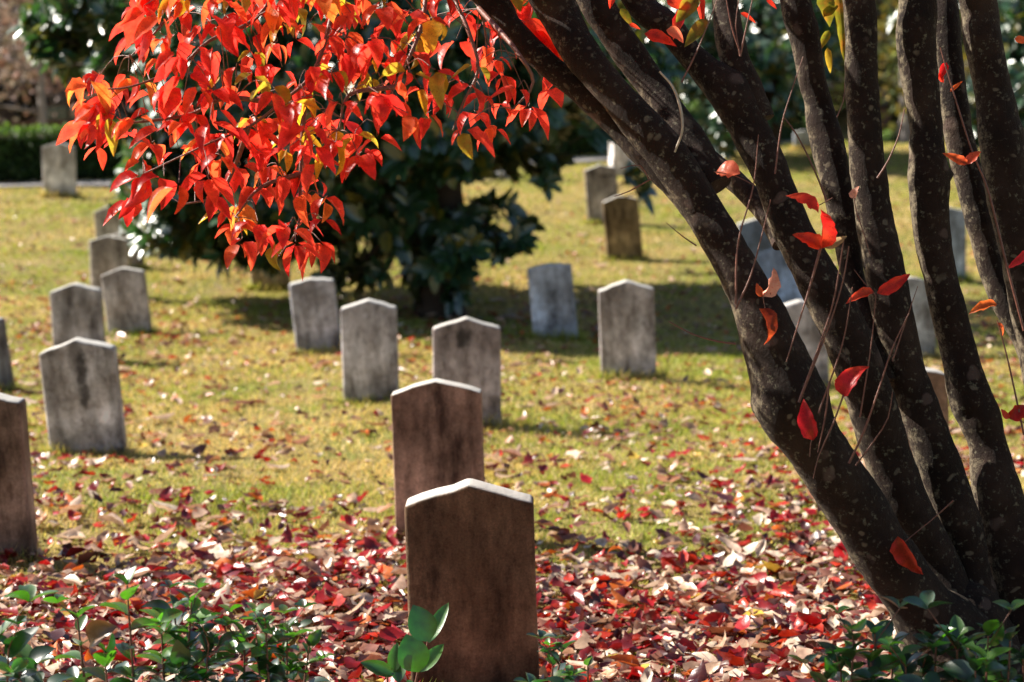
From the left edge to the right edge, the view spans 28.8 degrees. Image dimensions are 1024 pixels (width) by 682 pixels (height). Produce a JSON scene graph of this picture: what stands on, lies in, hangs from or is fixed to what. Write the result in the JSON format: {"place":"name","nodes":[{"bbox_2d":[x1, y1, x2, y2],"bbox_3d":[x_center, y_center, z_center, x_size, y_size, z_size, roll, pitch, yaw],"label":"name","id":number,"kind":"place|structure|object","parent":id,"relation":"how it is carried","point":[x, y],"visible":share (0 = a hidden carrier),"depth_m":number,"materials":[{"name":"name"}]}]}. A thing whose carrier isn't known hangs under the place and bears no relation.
{"place":"outdoors","nodes":[
{"label":"outdoors","id":0,"kind":"place"},
{"bbox_2d":[0,140,792,188],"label":"path","id":1,"kind":"structure","parent":0,"point":[106,184],"depth_m":23.82,"materials":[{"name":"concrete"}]},
{"bbox_2d":[0,55,1023,681],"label":"ground","id":2,"kind":"structure","parent":0,"point":[88,217],"depth_m":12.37,"materials":[{"name":"plant"}]},
{"bbox_2d":[0,317,14,390],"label":"headstone","id":3,"kind":"object","parent":2,"relation":"on","point":[6,372],"visible":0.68,"depth_m":11.65,"materials":[{"name":"stone"}]},
{"bbox_2d":[0,0,33,125],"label":"deciduous tree","id":4,"kind":"object","parent":2,"relation":"on","point":[13,45],"visible":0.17,"depth_m":49.90,"materials":[{"name":"green plant"}]},
{"bbox_2d":[0,393,37,562],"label":"headstone","id":5,"kind":"object","parent":2,"relation":"on","point":[18,528],"visible":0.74,"depth_m":6.80,"materials":[{"name":"stone"}]},
{"bbox_2d":[0,0,51,123],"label":"deciduous tree","id":6,"kind":"object","parent":2,"relation":"on","point":[6,38],"visible":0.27,"depth_m":43.45,"materials":[{"name":"green plant"}]},
{"bbox_2d":[0,584,73,681],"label":"evergreen shrub","id":7,"kind":"object","parent":2,"relation":"on","point":[26,661],"visible":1,"depth_m":3.87,"materials":[{"name":"green plant"}]},
{"bbox_2d":[42,142,76,196],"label":"headstone","id":8,"kind":"object","parent":2,"relation":"on","point":[59,166],"visible":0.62,"depth_m":22.59,"materials":[{"name":"stone"}]},
{"bbox_2d":[0,0,146,136],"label":"deciduous tree","id":9,"kind":"object","parent":2,"relation":"on","point":[43,90],"visible":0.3,"depth_m":38.15,"materials":[{"name":"green plant"}]},
{"bbox_2d":[49,282,105,346],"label":"headstone","id":10,"kind":"object","parent":2,"relation":"on","point":[77,310],"visible":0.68,"depth_m":12.99,"materials":[{"name":"stone"}]},
{"bbox_2d":[39,337,126,455],"bbox_3d":[-1.992,0.348,9.293,0.347,0.730,0.100,-5,8,1],"label":"headstone","id":11,"kind":"object","parent":2,"relation":"on","point":[81,386],"visible":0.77,"depth_m":9.23,"materials":[{"name":"stone"}]},
{"bbox_2d":[94,206,123,238],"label":"headstone","id":12,"kind":"object","parent":2,"relation":"on","point":[111,226],"visible":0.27,"depth_m":18.69,"materials":[{"name":"stone"}]},
{"bbox_2d":[89,235,130,294],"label":"headstone","id":13,"kind":"object","parent":2,"relation":"on","point":[108,253],"visible":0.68,"depth_m":16.25,"materials":[{"name":"stone"}]},
{"bbox_2d":[43,566,182,681],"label":"evergreen shrub","id":14,"kind":"object","parent":2,"relation":"on","point":[132,672],"visible":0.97,"depth_m":3.96,"materials":[{"name":"green plant"}]},
{"bbox_2d":[86,620,116,646],"bbox_3d":[-0.802,0.566,3.851,0.069,0.058,0.039,4,8,27],"label":"dry leaf","id":15,"kind":"object","parent":14,"relation":"on","point":[98,632],"visible":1,"depth_m":3.85,"materials":[{"name":"brown plant"}]},
{"bbox_2d":[101,267,151,334],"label":"headstone","id":16,"kind":"object","parent":2,"relation":"on","point":[125,297],"visible":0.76,"depth_m":14.43,"materials":[{"name":"stone"}]},
{"bbox_2d":[112,231,144,268],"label":"headstone","id":17,"kind":"object","parent":2,"relation":"on","point":[135,259],"visible":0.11,"depth_m":17.88,"materials":[{"name":"stone"}]},
{"bbox_2d":[135,578,254,681],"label":"evergreen shrub","id":18,"kind":"object","parent":2,"relation":"on","point":[183,657],"visible":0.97,"depth_m":4.00,"materials":[{"name":"green plant"}]},
{"bbox_2d":[251,259,290,289],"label":"headstone","id":19,"kind":"object","parent":2,"relation":"on","point":[284,279],"visible":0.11,"depth_m":16.91,"materials":[{"name":"stone"}]},
{"bbox_2d":[213,599,333,681],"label":"evergreen shrub","id":20,"kind":"object","parent":2,"relation":"on","point":[261,652],"visible":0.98,"depth_m":4.05,"materials":[{"name":"green plant"}]},
{"bbox_2d":[289,277,340,353],"bbox_3d":[-1.292,-0.072,13.193,0.298,0.699,0.100,-6,9,-3],"label":"headstone","id":21,"kind":"object","parent":2,"relation":"on","point":[314,311],"visible":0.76,"depth_m":13.13,"materials":[{"name":"stone"}]},
{"bbox_2d":[6,0,691,319],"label":"magnolia tree","id":22,"kind":"object","parent":2,"relation":"on","point":[427,227],"visible":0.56,"depth_m":15.01,"materials":[{"name":"green plant"}]},
{"bbox_2d":[340,298,398,403],"bbox_3d":[-0.780,0.146,10.977,0.307,0.758,0.100,-1,9,0],"label":"headstone","id":23,"kind":"object","parent":2,"relation":"on","point":[369,339],"visible":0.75,"depth_m":10.91,"materials":[{"name":"stone"}]},
{"bbox_2d":[360,603,448,681],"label":"evergreen sprig","id":24,"kind":"object","parent":2,"relation":"on","point":[412,653],"visible":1,"depth_m":4.58,"materials":[{"name":"green plant"}]},
{"bbox_2d":[391,378,484,540],"bbox_3d":[-0.262,0.526,7.235,0.326,0.778,0.100,-2,6,1],"label":"headstone","id":25,"kind":"object","parent":2,"relation":"on","point":[437,430],"visible":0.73,"depth_m":7.17,"materials":[{"name":"stone"}]},
{"bbox_2d":[432,316,501,428],"bbox_3d":[-0.223,0.247,9.919,0.340,0.734,0.100,-1,7,0],"label":"headstone","id":26,"kind":"object","parent":2,"relation":"on","point":[466,350],"visible":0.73,"depth_m":9.85,"materials":[{"name":"stone"}]},
{"bbox_2d":[404,478,538,681],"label":"headstone","id":27,"kind":"object","parent":2,"relation":"on","point":[470,551],"visible":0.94,"depth_m":5.18,"materials":[{"name":"stone"}]},
{"bbox_2d":[0,100,943,182],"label":"clipped hedge","id":28,"kind":"object","parent":2,"relation":"on","point":[20,159],"visible":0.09,"depth_m":24.33,"materials":[{"name":"green plant"}]},
{"bbox_2d":[0,0,972,128],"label":"woods","id":29,"kind":"object","parent":2,"relation":"on","point":[6,114],"visible":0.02,"depth_m":63.61,"materials":[{"name":"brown plant"}]},
{"bbox_2d":[484,170,509,179],"bbox_3d":[-0.303,-2.377,24.741,0.600,0.880,0.400,0,7,0],"label":"grave monument","id":30,"kind":"object","parent":2,"relation":"on","point":[499,174],"visible":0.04,"depth_m":24.59,"materials":[{"name":"stone"}]},
{"bbox_2d":[0,147,1023,681],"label":"fallen leaves","id":31,"kind":"object","parent":2,"relation":"on","point":[606,641],"visible":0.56,"depth_m":6.65,"materials":[{"name":"red plant"}]},
{"bbox_2d":[56,0,1023,681],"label":"dogwood tree","id":32,"kind":"object","parent":2,"relation":"on","point":[918,518],"visible":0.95,"depth_m":4.50,"materials":[{"name":"red plant"}]},
{"bbox_2d":[527,263,577,338],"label":"headstone","id":33,"kind":"object","parent":2,"relation":"on","point":[551,295],"visible":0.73,"depth_m":14.27,"materials":[{"name":"stone"}]},
{"bbox_2d":[513,629,601,681],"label":"evergreen shrub","id":34,"kind":"object","parent":2,"relation":"on","point":[558,671],"visible":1,"depth_m":4.17,"materials":[{"name":"green plant"}]},
{"bbox_2d":[584,164,617,222],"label":"headstone","id":35,"kind":"object","parent":2,"relation":"on","point":[599,190],"visible":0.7,"depth_m":20.43,"materials":[{"name":"stone"}]},
{"bbox_2d":[609,141,634,174],"bbox_3d":[1.438,-2.276,24.920,0.416,0.740,0.220,-2,9,-12],"label":"white marker","id":36,"kind":"object","parent":2,"relation":"on","point":[618,158],"visible":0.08,"depth_m":24.80,"materials":[{"name":"stone"}]},
{"bbox_2d":[602,195,642,259],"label":"headstone","id":37,"kind":"object","parent":2,"relation":"on","point":[622,226],"visible":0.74,"depth_m":18.35,"materials":[{"name":"stone"}]},
{"bbox_2d":[598,280,656,380],"bbox_3d":[0.694,0.022,11.936,0.333,0.777,0.100,-2,8,1],"label":"headstone","id":38,"kind":"object","parent":2,"relation":"on","point":[627,332],"visible":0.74,"depth_m":11.87,"materials":[{"name":"stone"}]},
{"bbox_2d":[659,0,842,160],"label":"magnolia tree","id":39,"kind":"object","parent":2,"relation":"on","point":[769,49],"visible":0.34,"depth_m":25.90,"materials":[{"name":"green plant"}]},
{"bbox_2d":[737,218,771,259],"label":"headstone","id":40,"kind":"object","parent":2,"relation":"on","point":[751,231],"visible":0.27,"depth_m":17.14,"materials":[{"name":"stone"}]},
{"bbox_2d":[620,0,898,114],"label":"deciduous tree","id":41,"kind":"object","parent":2,"relation":"on","point":[838,88],"visible":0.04,"depth_m":44.07,"materials":[{"name":"green plant"}]},
{"bbox_2d":[757,248,802,302],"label":"headstone","id":42,"kind":"object","parent":2,"relation":"on","point":[768,260],"visible":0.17,"depth_m":15.13,"materials":[{"name":"stone"}]},
{"bbox_2d":[793,130,810,148],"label":"headstone","id":43,"kind":"object","parent":2,"relation":"on","point":[803,137],"visible":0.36,"depth_m":28.13,"materials":[{"name":"stone"}]},
{"bbox_2d":[784,299,829,383],"bbox_3d":[1.711,0.113,11.755,0.310,0.715,0.100,-3,7,0],"label":"headstone","id":44,"kind":"object","parent":2,"relation":"on","point":[808,332],"visible":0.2,"depth_m":11.69,"materials":[{"name":"stone"}]},
{"bbox_2d":[788,596,950,681],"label":"evergreen shrub","id":45,"kind":"object","parent":2,"relation":"on","point":[897,662],"visible":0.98,"depth_m":3.90,"materials":[{"name":"green plant"}]},
{"bbox_2d":[740,0,1020,143],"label":"deciduous tree","id":46,"kind":"object","parent":2,"relation":"on","point":[904,135],"visible":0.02,"depth_m":43.59,"materials":[{"name":"green plant"}]},
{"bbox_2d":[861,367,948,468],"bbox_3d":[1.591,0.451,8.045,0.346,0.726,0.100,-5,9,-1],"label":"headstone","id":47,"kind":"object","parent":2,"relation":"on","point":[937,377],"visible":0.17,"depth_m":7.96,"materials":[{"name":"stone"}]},
{"bbox_2d":[908,276,935,356],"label":"headstone","id":48,"kind":"object","parent":2,"relation":"on","point":[924,323],"visible":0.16,"depth_m":13.14,"materials":[{"name":"stone"}]},
{"bbox_2d":[877,0,969,134],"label":"deciduous tree","id":49,"kind":"object","parent":2,"relation":"on","point":[894,95],"visible":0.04,"depth_m":48.88,"materials":[{"name":"green plant"}]},
{"bbox_2d":[886,0,1023,150],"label":"magnolia tree","id":50,"kind":"object","parent":2,"relation":"on","point":[1011,12],"visible":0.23,"depth_m":24.77,"materials":[{"name":"green plant"}]},
{"bbox_2d":[949,207,965,279],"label":"headstone","id":51,"kind":"object","parent":2,"relation":"on","point":[958,228],"visible":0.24,"depth_m":17.29,"materials":[{"name":"stone"}]},
{"bbox_2d":[899,590,1023,681],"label":"evergreen shrub","id":52,"kind":"object","parent":2,"relation":"on","point":[981,663],"visible":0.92,"depth_m":3.88,"materials":[{"name":"green plant"}]}
]}

